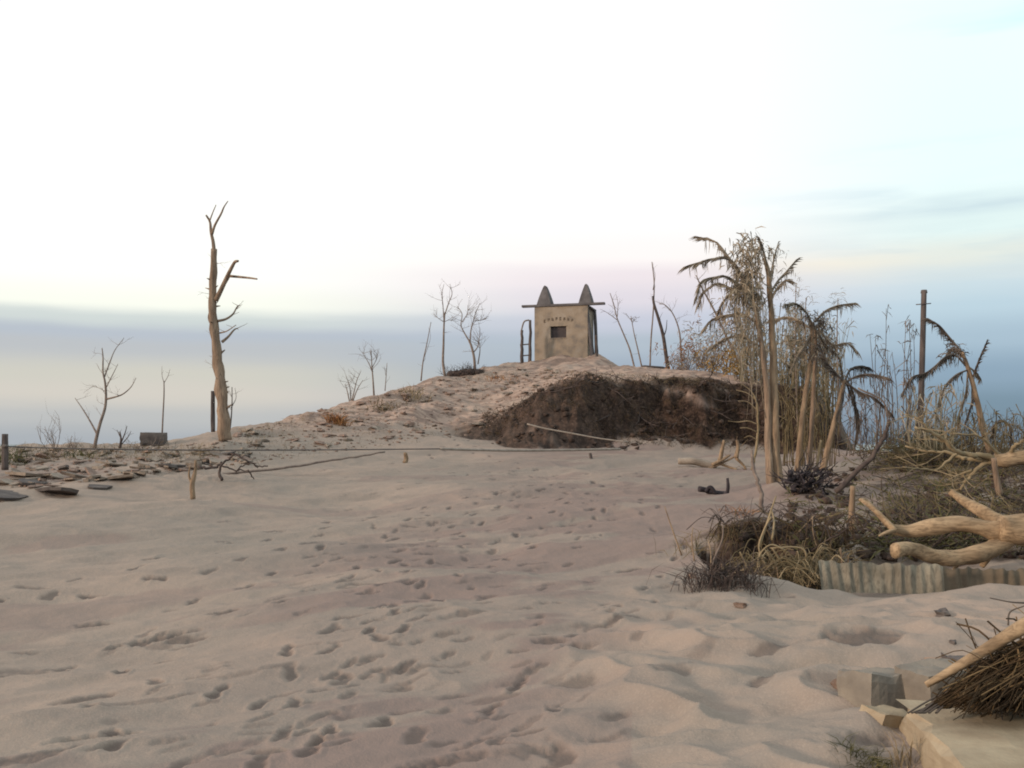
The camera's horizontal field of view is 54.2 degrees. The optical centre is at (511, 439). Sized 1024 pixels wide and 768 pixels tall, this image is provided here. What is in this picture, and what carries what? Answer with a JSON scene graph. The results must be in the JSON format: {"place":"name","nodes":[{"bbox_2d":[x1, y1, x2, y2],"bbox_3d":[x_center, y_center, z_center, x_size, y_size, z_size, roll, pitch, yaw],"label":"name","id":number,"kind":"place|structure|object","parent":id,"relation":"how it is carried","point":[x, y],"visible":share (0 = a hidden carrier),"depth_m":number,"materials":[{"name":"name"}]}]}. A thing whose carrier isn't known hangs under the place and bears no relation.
{"place":"outdoors","nodes":[
{"label":"outdoors","id":0,"kind":"place"},
{"bbox_2d":[0,354,1023,767],"bbox_3d":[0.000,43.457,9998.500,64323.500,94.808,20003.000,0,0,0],"label":"ground","id":1,"kind":"structure","parent":0,"point":[430,608],"depth_m":9.58,"materials":[{"name":"sand"}]},
{"bbox_2d":[1,434,8,469],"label":"fence post","id":2,"kind":"object","parent":1,"relation":"on","point":[4,455],"visible":1,"depth_m":19.44,"materials":[{"name":"grey wood"}]},
{"bbox_2d":[9,446,439,450],"bbox_3d":[-5.686,0.173,21.529,9.322,0.120,0.530,0,0,-29],"label":"fence wire","id":3,"kind":"object","parent":2,"relation":"attached to","point":[219,450],"visible":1,"depth_m":20.88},
{"bbox_2d":[0,489,27,500],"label":"broken slab","id":4,"kind":"object","parent":1,"relation":"on","point":[8,495],"depth_m":16.95,"materials":[{"name":"stone"}]},
{"bbox_2d":[0,446,35,465],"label":"grass tuft","id":5,"kind":"object","parent":1,"relation":"on","point":[15,457],"visible":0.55,"depth_m":23.06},
{"bbox_2d":[4,471,43,476],"bbox_3d":[-9.563,0.674,19.778,0.976,0.110,0.682,0,0,40],"label":"broken slab","id":6,"kind":"object","parent":1,"relation":"on","point":[23,474],"depth_m":19.40,"materials":[{"name":"brown stone"}]},
{"bbox_2d":[18,478,48,485],"bbox_3d":[-9.080,0.788,18.932,0.465,0.133,0.731,0,0,0],"label":"broken slab","id":7,"kind":"object","parent":1,"relation":"on","point":[23,481],"depth_m":18.81,"materials":[{"name":"stone"}]},
{"bbox_2d":[30,466,48,470],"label":"broken slab","id":8,"kind":"object","parent":1,"relation":"on","point":[42,468],"depth_m":21.94,"materials":[{"name":"brown stone"}]},
{"bbox_2d":[37,401,71,452],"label":"twig bush","id":9,"kind":"object","parent":1,"relation":"on","point":[53,444],"visible":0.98,"depth_m":24.41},
{"bbox_2d":[35,487,78,494],"bbox_3d":[-7.979,0.915,17.514,0.685,0.215,0.843,0,0,-29],"label":"broken slab","id":10,"kind":"object","parent":1,"relation":"on","point":[64,490],"depth_m":17.31,"materials":[{"name":"stone"}]},
{"bbox_2d":[50,473,64,478],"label":"broken slab","id":11,"kind":"object","parent":1,"relation":"on","point":[57,475],"depth_m":19.66,"materials":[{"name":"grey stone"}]},
{"bbox_2d":[61,471,86,477],"bbox_3d":[-8.498,0.706,19.667,0.593,0.207,0.835,0,0,0],"label":"broken slab","id":12,"kind":"object","parent":1,"relation":"on","point":[67,473],"depth_m":19.31,"materials":[{"name":"brown stone"}]},
{"bbox_2d":[59,449,99,458],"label":"grass tuft","id":13,"kind":"object","parent":1,"relation":"on","point":[80,454],"visible":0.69,"depth_m":23.80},
{"bbox_2d":[84,467,97,474],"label":"broken slab","id":14,"kind":"object","parent":1,"relation":"on","point":[90,471],"depth_m":20.47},
{"bbox_2d":[87,484,112,489],"bbox_3d":[-7.619,0.868,18.510,0.438,0.107,0.302,0,0,-22],"label":"broken slab","id":15,"kind":"object","parent":1,"relation":"on","point":[98,487],"depth_m":18.44,"materials":[{"name":"stone"}]},
{"bbox_2d":[75,337,135,447],"bbox_3d":[-10.384,-1.199,25.796,2.080,3.035,1.071,0,0,9],"label":"sapling","id":16,"kind":"object","parent":1,"relation":"on","point":[102,416],"visible":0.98,"depth_m":25.58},
{"bbox_2d":[95,461,126,465],"bbox_3d":[-8.909,0.520,22.193,0.606,0.137,0.488,0,0,0],"label":"broken slab","id":17,"kind":"object","parent":1,"relation":"on","point":[102,462],"depth_m":22.03,"materials":[{"name":"brown stone"}]},
{"bbox_2d":[9,441,214,461],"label":"dry grass","id":18,"kind":"structure","parent":1,"relation":"on","point":[200,456],"depth_m":24.33,"materials":[{"name":"plant"}]},
{"bbox_2d":[107,474,133,479],"bbox_3d":[-7.480,0.736,19.262,0.511,0.182,0.422,0,0,0],"label":"broken slab","id":19,"kind":"object","parent":1,"relation":"on","point":[127,476],"depth_m":19.08,"materials":[{"name":"brown stone"}]},
{"bbox_2d":[117,427,130,447],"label":"sapling","id":20,"kind":"object","parent":1,"relation":"on","point":[120,443],"visible":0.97,"depth_m":25.47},
{"bbox_2d":[139,432,167,445],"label":"stone block","id":21,"kind":"structure","parent":1,"relation":"on","point":[145,438],"depth_m":26.16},
{"bbox_2d":[161,370,173,432],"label":"sapling","id":22,"kind":"object","parent":1,"relation":"on","point":[163,400],"visible":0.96,"depth_m":26.95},
{"bbox_2d":[181,456,199,463],"bbox_3d":[-7.329,0.485,22.845,0.286,0.226,0.563,0,0,14],"label":"broken slab","id":23,"kind":"object","parent":1,"relation":"on","point":[191,459],"depth_m":22.93,"materials":[{"name":"grey stone"}]},
{"bbox_2d":[188,460,196,498],"bbox_3d":[-5.749,0.712,17.998,0.163,0.712,0.114,0,0,-14],"label":"wooden stump","id":24,"kind":"object","parent":1,"relation":"on","point":[192,479],"visible":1,"depth_m":17.98,"materials":[{"name":"beige wood"}]},
{"bbox_2d":[211,391,214,431],"bbox_3d":[-7.922,-0.756,26.485,0.126,1.092,0.160,0,0,0],"label":"stump post","id":25,"kind":"object","parent":1,"relation":"on","point":[212,411],"visible":0.97,"depth_m":26.45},
{"bbox_2d":[204,201,256,440],"bbox_3d":[-7.113,-2.992,25.334,1.624,6.042,1.193,0,0,0],"label":"dead tree","id":26,"kind":"object","parent":1,"relation":"on","point":[223,415],"visible":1,"depth_m":25.21,"materials":[{"name":"wood"}]},
{"bbox_2d":[197,453,267,480],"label":"fallen branch","id":27,"kind":"object","parent":1,"relation":"on","point":[220,465],"visible":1,"depth_m":20.02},
{"bbox_2d":[229,389,242,430],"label":"sapling","id":28,"kind":"object","parent":1,"relation":"on","point":[232,403],"visible":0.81,"depth_m":25.81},
{"bbox_2d":[222,451,384,474],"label":"fallen branch","id":29,"kind":"object","parent":1,"relation":"on","point":[272,469],"visible":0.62,"depth_m":21.96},
{"bbox_2d":[8,370,599,486],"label":"gravel","id":30,"kind":"structure","parent":1,"relation":"on","point":[472,397],"depth_m":30.41,"materials":[{"name":"gravel"}]},
{"bbox_2d":[318,412,352,426],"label":"dry bush","id":31,"kind":"object","parent":1,"relation":"on","point":[338,420],"visible":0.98,"depth_m":30.12,"materials":[{"name":"brown plant"}]},
{"bbox_2d":[337,367,367,400],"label":"twig bush","id":32,"kind":"object","parent":1,"relation":"on","point":[350,393],"visible":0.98,"depth_m":35.28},
{"bbox_2d":[359,342,380,394],"bbox_3d":[-5.209,-2.640,36.388,1.219,2.081,0.873,0,0,27],"label":"sapling","id":33,"kind":"object","parent":1,"relation":"on","point":[376,356],"visible":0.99,"depth_m":36.40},
{"bbox_2d":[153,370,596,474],"bbox_3d":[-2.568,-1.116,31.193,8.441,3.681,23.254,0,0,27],"label":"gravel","id":34,"kind":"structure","parent":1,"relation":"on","point":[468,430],"depth_m":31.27,"materials":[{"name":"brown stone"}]},
{"bbox_2d":[367,395,406,411],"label":"grass tuft","id":35,"kind":"object","parent":1,"relation":"on","point":[389,405],"visible":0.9,"depth_m":33.61,"materials":[{"name":"plant"}]},
{"bbox_2d":[392,383,432,402],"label":"grass tuft","id":36,"kind":"object","parent":1,"relation":"on","point":[415,392],"visible":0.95,"depth_m":35.93,"materials":[{"name":"plant"}]},
{"bbox_2d":[420,323,430,380],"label":"sapling","id":37,"kind":"object","parent":1,"relation":"on","point":[425,353],"visible":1,"depth_m":39.85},
{"bbox_2d":[425,279,461,375],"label":"sapling","id":38,"kind":"object","parent":1,"relation":"on","point":[443,346],"visible":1,"depth_m":41.21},
{"bbox_2d":[438,361,484,376],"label":"bush","id":39,"kind":"object","parent":1,"relation":"on","point":[461,372],"visible":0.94,"depth_m":41.90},
{"bbox_2d":[232,369,697,465],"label":"dry grass","id":40,"kind":"structure","parent":1,"relation":"on","point":[425,408],"depth_m":32.54,"materials":[{"name":"plant"}]},
{"bbox_2d":[444,292,489,369],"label":"sapling","id":41,"kind":"object","parent":1,"relation":"on","point":[471,346],"visible":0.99,"depth_m":42.93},
{"bbox_2d":[520,319,531,363],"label":"ladder","id":42,"kind":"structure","parent":1,"relation":"on","point":[529,355],"depth_m":45.23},
{"bbox_2d":[439,447,620,451],"bbox_3d":[0.556,0.243,26.108,6.218,0.127,0.342,0,0,-40],"label":"pale rope","id":43,"kind":"object","parent":1,"relation":"on","point":[519,450],"visible":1,"depth_m":26.10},
{"bbox_2d":[522,284,604,360],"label":"gate tower","id":44,"kind":"structure","parent":1,"relation":"on","point":[569,329],"depth_m":45.69,"materials":[{"name":"paint"}]},
{"bbox_2d":[527,423,627,442],"bbox_3d":[1.844,-0.200,28.185,2.854,0.546,0.056,0,0,0],"label":"slack cord","id":45,"kind":"object","parent":1,"relation":"on","point":[575,433],"visible":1,"depth_m":28.17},
{"bbox_2d":[601,293,634,365],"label":"sapling","id":46,"kind":"object","parent":1,"relation":"on","point":[620,325],"visible":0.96,"depth_m":42.99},
{"bbox_2d":[625,313,641,365],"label":"sapling","id":47,"kind":"object","parent":1,"relation":"on","point":[631,318],"visible":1,"depth_m":42.99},
{"bbox_2d":[487,374,790,450],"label":"soil clods","id":48,"kind":"object","parent":1,"relation":"on","point":[644,430],"visible":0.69,"depth_m":31.53,"materials":[{"name":"soil"}]},
{"bbox_2d":[479,371,813,452],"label":"bank roots","id":49,"kind":"object","parent":1,"relation":"on","point":[621,390],"visible":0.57,"depth_m":32.10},
{"bbox_2d":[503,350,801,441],"bbox_3d":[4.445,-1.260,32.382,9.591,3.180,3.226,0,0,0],"label":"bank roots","id":50,"kind":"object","parent":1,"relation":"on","point":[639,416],"visible":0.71,"depth_m":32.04,"materials":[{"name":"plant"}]},
{"bbox_2d":[649,262,655,365],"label":"sapling","id":51,"kind":"object","parent":1,"relation":"on","point":[654,285],"visible":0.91,"depth_m":41.98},
{"bbox_2d":[652,296,669,368],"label":"dead tree","id":52,"kind":"object","parent":1,"relation":"on","point":[661,331],"visible":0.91,"depth_m":40.97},
{"bbox_2d":[651,298,687,361],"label":"sapling","id":53,"kind":"object","parent":1,"relation":"on","point":[667,307],"visible":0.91,"depth_m":40.01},
{"bbox_2d":[648,337,701,369],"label":"dry shrub","id":54,"kind":"object","parent":1,"relation":"on","point":[683,360],"visible":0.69,"depth_m":39.41,"materials":[{"name":"brown plant"}]},
{"bbox_2d":[667,320,734,372],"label":"dry shrub","id":55,"kind":"object","parent":1,"relation":"on","point":[703,357],"visible":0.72,"depth_m":38.46,"materials":[{"name":"brown plant"}]},
{"bbox_2d":[654,507,769,565],"bbox_3d":[2.777,1.577,12.998,1.521,1.408,1.609,0,0,-42],"label":"dead grass tuft","id":56,"kind":"object","parent":1,"relation":"on","point":[696,543],"visible":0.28,"depth_m":13.07,"materials":[{"name":"plant"}]},
{"bbox_2d":[698,478,729,494],"bbox_3d":[4.015,0.942,19.868,0.634,0.382,0.212,0,0,0],"label":"charred wood","id":57,"kind":"object","parent":1,"relation":"on","point":[709,489],"visible":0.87,"depth_m":19.82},
{"bbox_2d":[678,440,750,469],"bbox_3d":[5.079,0.375,24.952,1.882,0.959,0.379,0,0,0],"label":"driftwood","id":58,"kind":"object","parent":1,"relation":"on","point":[704,463],"visible":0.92,"depth_m":24.89,"materials":[{"name":"brown wood"}]},
{"bbox_2d":[710,525,723,570],"bbox_3d":[2.436,1.409,12.009,0.212,0.788,0.068,0,0,7],"label":"thin stick","id":59,"kind":"object","parent":1,"relation":"on","point":[719,544],"visible":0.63,"depth_m":12.01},
{"bbox_2d":[696,270,739,362],"bbox_3d":[7.584,-4.552,36.906,1.804,3.601,0.474,0,0,0],"label":"sapling","id":60,"kind":"object","parent":1,"relation":"on","point":[722,328],"visible":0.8,"depth_m":36.98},
{"bbox_2d":[647,546,798,597],"bbox_3d":[2.308,1.411,10.554,1.521,0.535,1.329,0,0,-32],"label":"dead grass tuft","id":61,"kind":"object","parent":1,"relation":"on","point":[715,576],"visible":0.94,"depth_m":10.56,"materials":[{"name":"plant"}]},
{"bbox_2d":[680,314,767,368],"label":"dry shrub","id":62,"kind":"object","parent":1,"relation":"on","point":[716,347],"visible":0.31,"depth_m":40.10,"materials":[{"name":"brown plant"}]},
{"bbox_2d":[718,503,759,517],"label":"dead grass tuft","id":63,"kind":"object","parent":1,"relation":"on","point":[744,509],"visible":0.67,"depth_m":16.63,"materials":[{"name":"brown plant"}]},
{"bbox_2d":[695,342,784,380],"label":"dry shrub","id":64,"kind":"object","parent":1,"relation":"on","point":[734,365],"visible":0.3,"depth_m":36.92,"materials":[{"name":"brown plant"}]},
{"bbox_2d":[733,602,746,607],"bbox_3d":[2.139,1.549,9.372,0.127,0.056,0.096,0,0,0],"label":"rock","id":65,"kind":"object","parent":1,"relation":"on","point":[740,605],"visible":1,"depth_m":9.35,"materials":[{"name":"brown stone"}]},
{"bbox_2d":[678,226,802,483],"bbox_3d":[4.391,-1.635,19.517,2.502,5.341,2.067,0,0,-44],"label":"dead tree","id":66,"kind":"object","parent":1,"relation":"on","point":[750,294],"visible":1,"depth_m":19.51,"materials":[{"name":"beige plant"}]},
{"bbox_2d":[727,298,779,384],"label":"reed clump","id":67,"kind":"object","parent":1,"relation":"on","point":[747,363],"visible":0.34,"depth_m":35.33,"materials":[{"name":"brown plant"}]},
{"bbox_2d":[751,396,758,469],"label":"bare stem","id":68,"kind":"object","parent":1,"relation":"on","point":[757,438],"visible":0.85,"depth_m":23.98,"materials":[{"name":"wood"}]},
{"bbox_2d":[730,384,756,439],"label":"yellow twigs","id":69,"kind":"object","parent":68,"relation":"attached to","point":[754,407],"visible":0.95,"depth_m":23.98,"materials":[{"name":"plant"}]},
{"bbox_2d":[750,450,763,510],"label":"bare stem","id":70,"kind":"object","parent":1,"relation":"on","point":[761,492],"visible":0.97,"depth_m":14.18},
{"bbox_2d":[732,356,816,388],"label":"dry shrub","id":71,"kind":"object","parent":1,"relation":"on","point":[762,377],"visible":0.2,"depth_m":34.76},
{"bbox_2d":[665,496,888,589],"bbox_3d":[3.457,1.502,12.786,2.992,1.645,2.464,0,0,0],"label":"uprooted clump","id":72,"kind":"object","parent":1,"relation":"on","point":[799,562],"visible":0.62,"depth_m":12.79,"materials":[{"name":"plant"}]},
{"bbox_2d":[765,300,819,388],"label":"reed clump","id":73,"kind":"object","parent":1,"relation":"on","point":[786,363],"visible":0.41,"depth_m":34.14,"materials":[{"name":"brown plant"}]},
{"bbox_2d":[787,277,808,424],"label":"tall stalk","id":74,"kind":"object","parent":1,"relation":"on","point":[795,342],"visible":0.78,"depth_m":22.97,"materials":[{"name":"brown plant"}]},
{"bbox_2d":[766,450,844,498],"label":"shrub","id":75,"kind":"object","parent":1,"relation":"on","point":[799,478],"visible":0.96,"depth_m":18.38,"materials":[{"name":"plant"}]},
{"bbox_2d":[767,348,853,465],"bbox_3d":[6.600,-0.736,22.302,1.687,2.693,2.636,0,0,38],"label":"reed clump","id":76,"kind":"object","parent":1,"relation":"on","point":[789,415],"visible":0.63,"depth_m":22.46,"materials":[{"name":"plant"}]},
{"bbox_2d":[796,287,827,439],"bbox_3d":[6.842,-1.771,22.862,0.600,3.543,0.880,0,0,-42],"label":"tall stalk","id":77,"kind":"object","parent":1,"relation":"on","point":[805,333],"visible":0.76,"depth_m":22.99,"materials":[{"name":"brown plant"}]},
{"bbox_2d":[765,302,861,471],"bbox_3d":[6.362,-1.098,21.090,2.015,3.554,1.734,0,0,0],"label":"dead palm","id":78,"kind":"object","parent":1,"relation":"on","point":[811,342],"visible":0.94,"depth_m":20.96,"materials":[{"name":"beige plant"}]},
{"bbox_2d":[816,440,821,465],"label":"cut stalk","id":79,"kind":"object","parent":1,"relation":"on","point":[818,453],"visible":0.91,"depth_m":19.97,"materials":[{"name":"plant"}]},
{"bbox_2d":[784,513,878,562],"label":"dead grass tuft","id":80,"kind":"object","parent":1,"relation":"on","point":[854,560],"visible":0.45,"depth_m":12.97,"materials":[{"name":"plant"}]},
{"bbox_2d":[803,318,860,433],"bbox_3d":[10.692,-2.250,33.851,2.138,4.118,4.004,0,0,0],"label":"reed clump","id":81,"kind":"object","parent":1,"relation":"on","point":[821,395],"visible":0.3,"depth_m":33.64,"materials":[{"name":"brown plant"}]},
{"bbox_2d":[825,288,854,439],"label":"tall stalk","id":82,"kind":"object","parent":1,"relation":"on","point":[837,343],"visible":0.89,"depth_m":22.98,"materials":[{"name":"brown plant"}]},
{"bbox_2d":[848,486,856,529],"bbox_3d":[4.942,0.985,14.490,0.116,0.646,0.130,0,0,0],"label":"wooden stump","id":83,"kind":"object","parent":1,"relation":"on","point":[851,508],"visible":0.77,"depth_m":14.45,"materials":[{"name":"beige wood"}]},
{"bbox_2d":[816,344,896,468],"bbox_3d":[7.021,-0.693,20.683,1.565,2.644,1.027,0,0,0],"label":"dead palm","id":84,"kind":"object","parent":1,"relation":"on","point":[838,409],"visible":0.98,"depth_m":20.46,"materials":[{"name":"beige plant"}]},
{"bbox_2d":[835,385,885,455],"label":"reed clump","id":85,"kind":"object","parent":1,"relation":"on","point":[861,422],"visible":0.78,"depth_m":21.86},
{"bbox_2d":[834,419,890,493],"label":"leaning branch","id":86,"kind":"object","parent":1,"relation":"on","point":[849,478],"visible":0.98,"depth_m":16.95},
{"bbox_2d":[825,732,915,767],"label":"weed tuft","id":87,"kind":"object","parent":1,"relation":"on","point":[876,759],"visible":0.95,"depth_m":4.93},
{"bbox_2d":[836,667,907,711],"bbox_3d":[2.125,1.504,5.849,0.341,0.326,0.322,4,-8,-22],"label":"concrete block","id":88,"kind":"object","parent":1,"relation":"on","point":[875,686],"depth_m":5.73,"materials":[{"name":"concrete"}]},
{"bbox_2d":[858,387,888,417],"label":"leaning branch","id":89,"kind":"object","parent":1,"relation":"on","point":[862,390],"visible":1,"depth_m":19.47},
{"bbox_2d":[866,304,894,443],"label":"reed clump","id":90,"kind":"object","parent":1,"relation":"on","point":[882,390],"visible":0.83,"depth_m":21.53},
{"bbox_2d":[818,560,944,593],"bbox_3d":[4.272,1.588,11.591,1.414,0.380,0.221,0,0,0],"label":"corrugated sheet","id":91,"kind":"object","parent":1,"relation":"on","point":[871,577],"visible":0.96,"depth_m":11.54,"materials":[{"name":"metal"}]},
{"bbox_2d":[859,704,906,727],"bbox_3d":[2.026,1.547,5.452,0.258,0.178,0.197,9,5,-32],"label":"concrete block","id":92,"kind":"object","parent":1,"relation":"on","point":[888,716],"depth_m":5.38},
{"bbox_2d":[756,401,1023,565],"bbox_3d":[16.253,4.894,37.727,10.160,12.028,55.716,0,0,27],"label":"brushwood","id":93,"kind":"object","parent":1,"relation":"on","point":[951,466],"visible":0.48,"depth_m":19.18,"materials":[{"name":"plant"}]},
{"bbox_2d":[865,728,925,767],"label":"weed tuft","id":94,"kind":"object","parent":1,"relation":"on","point":[902,757],"visible":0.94,"depth_m":4.93,"materials":[{"name":"plant"}]},
{"bbox_2d":[880,315,919,443],"bbox_3d":[8.178,-1.276,21.102,0.879,2.731,2.622,0,0,25],"label":"reed clump","id":95,"kind":"object","parent":1,"relation":"on","point":[910,384],"visible":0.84,"depth_m":21.06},
{"bbox_2d":[781,424,1023,560],"bbox_3d":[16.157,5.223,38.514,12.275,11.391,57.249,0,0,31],"label":"leaf litter","id":96,"kind":"object","parent":1,"relation":"on","point":[926,509],"visible":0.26,"depth_m":17.18,"materials":[{"name":"plant"}]},
{"bbox_2d":[784,467,1023,561],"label":"dark clods","id":97,"kind":"object","parent":1,"relation":"on","point":[886,556],"visible":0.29,"depth_m":15.42,"materials":[{"name":"soil"}]},
{"bbox_2d":[916,290,930,441],"bbox_3d":[9.835,-1.726,23.986,0.360,3.748,0.197,0,0,0],"label":"utility pole","id":98,"kind":"object","parent":1,"relation":"on","point":[921,384],"visible":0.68,"depth_m":23.92,"materials":[{"name":"wood"}]},
{"bbox_2d":[898,381,975,449],"bbox_3d":[7.883,-0.467,18.766,1.474,1.339,3.425,0,0,30],"label":"reed clump","id":99,"kind":"object","parent":1,"relation":"on","point":[936,415],"visible":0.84,"depth_m":18.82,"materials":[{"name":"brown plant"}]},
{"bbox_2d":[860,489,1023,569],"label":"fallen tree","id":100,"kind":"object","parent":1,"relation":"on","point":[1002,533],"visible":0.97,"depth_m":12.38,"materials":[{"name":"brown wood"}]},
{"bbox_2d":[934,607,950,616],"bbox_3d":[3.644,1.475,8.453,0.133,0.115,0.177,0,0,31],"label":"rock","id":101,"kind":"object","parent":1,"relation":"on","point":[941,612],"visible":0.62,"depth_m":8.41,"materials":[{"name":"stone"}]},
{"bbox_2d":[900,318,992,452],"bbox_3d":[8.587,-1.100,19.911,2.071,2.713,1.302,0,0,0],"label":"dead palm","id":102,"kind":"object","parent":1,"relation":"on","point":[958,353],"visible":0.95,"depth_m":19.97,"materials":[{"name":"beige plant"}]},
{"bbox_2d":[878,386,1023,500],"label":"fallen tree","id":103,"kind":"object","parent":1,"relation":"on","point":[1012,457],"visible":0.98,"depth_m":16.38,"materials":[{"name":"brown wood"}]},
{"bbox_2d":[941,652,973,668],"bbox_3d":[2.778,1.498,6.095,0.215,0.359,0.285,6,-1,-12],"label":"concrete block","id":104,"kind":"object","parent":1,"relation":"on","point":[957,657],"depth_m":6.15,"materials":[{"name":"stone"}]},
{"bbox_2d":[896,699,1023,767],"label":"concrete slab","id":105,"kind":"structure","parent":1,"relation":"on","point":[974,741],"depth_m":4.72,"materials":[{"name":"concrete"}]},
{"bbox_2d":[907,597,1023,721],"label":"pile","id":106,"kind":"object","parent":1,"relation":"on","point":[991,683],"visible":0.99,"depth_m":4.91,"materials":[{"name":"plant"}]},
{"bbox_2d":[942,566,1023,590],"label":"corrugated sheet","id":107,"kind":"object","parent":1,"relation":"on","point":[958,578],"visible":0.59,"depth_m":11.81,"materials":[{"name":"metal"}]},
{"bbox_2d":[949,404,1023,453],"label":"reed clump","id":108,"kind":"object","parent":1,"relation":"on","point":[996,429],"visible":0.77,"depth_m":19.98,"materials":[{"name":"plant"}]},
{"bbox_2d":[991,458,1002,495],"bbox_3d":[7.751,0.586,15.991,0.206,0.611,0.110,0,0,-16],"label":"wooden stump","id":109,"kind":"object","parent":1,"relation":"on","point":[997,482],"visible":0.98,"depth_m":15.96,"materials":[{"name":"brown wood"}]},
{"bbox_2d":[990,420,1012,449],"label":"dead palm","id":110,"kind":"object","parent":1,"relation":"on","point":[1010,442],"visible":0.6,"depth_m":21.00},
{"bbox_2d":[0,0,1023,444],"label":"sky","id":111,"kind":"structure","parent":0,"point":[364,156],"materials":[{"name":"white"}]},
{"bbox_2d":[894,658,967,708],"bbox_3d":[2.429,1.452,5.750,0.338,0.324,0.308,-4,1,-18],"label":"concrete block","id":112,"kind":"object","parent":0,"point":[916,675],"depth_m":5.68,"materials":[{"name":"concrete"}]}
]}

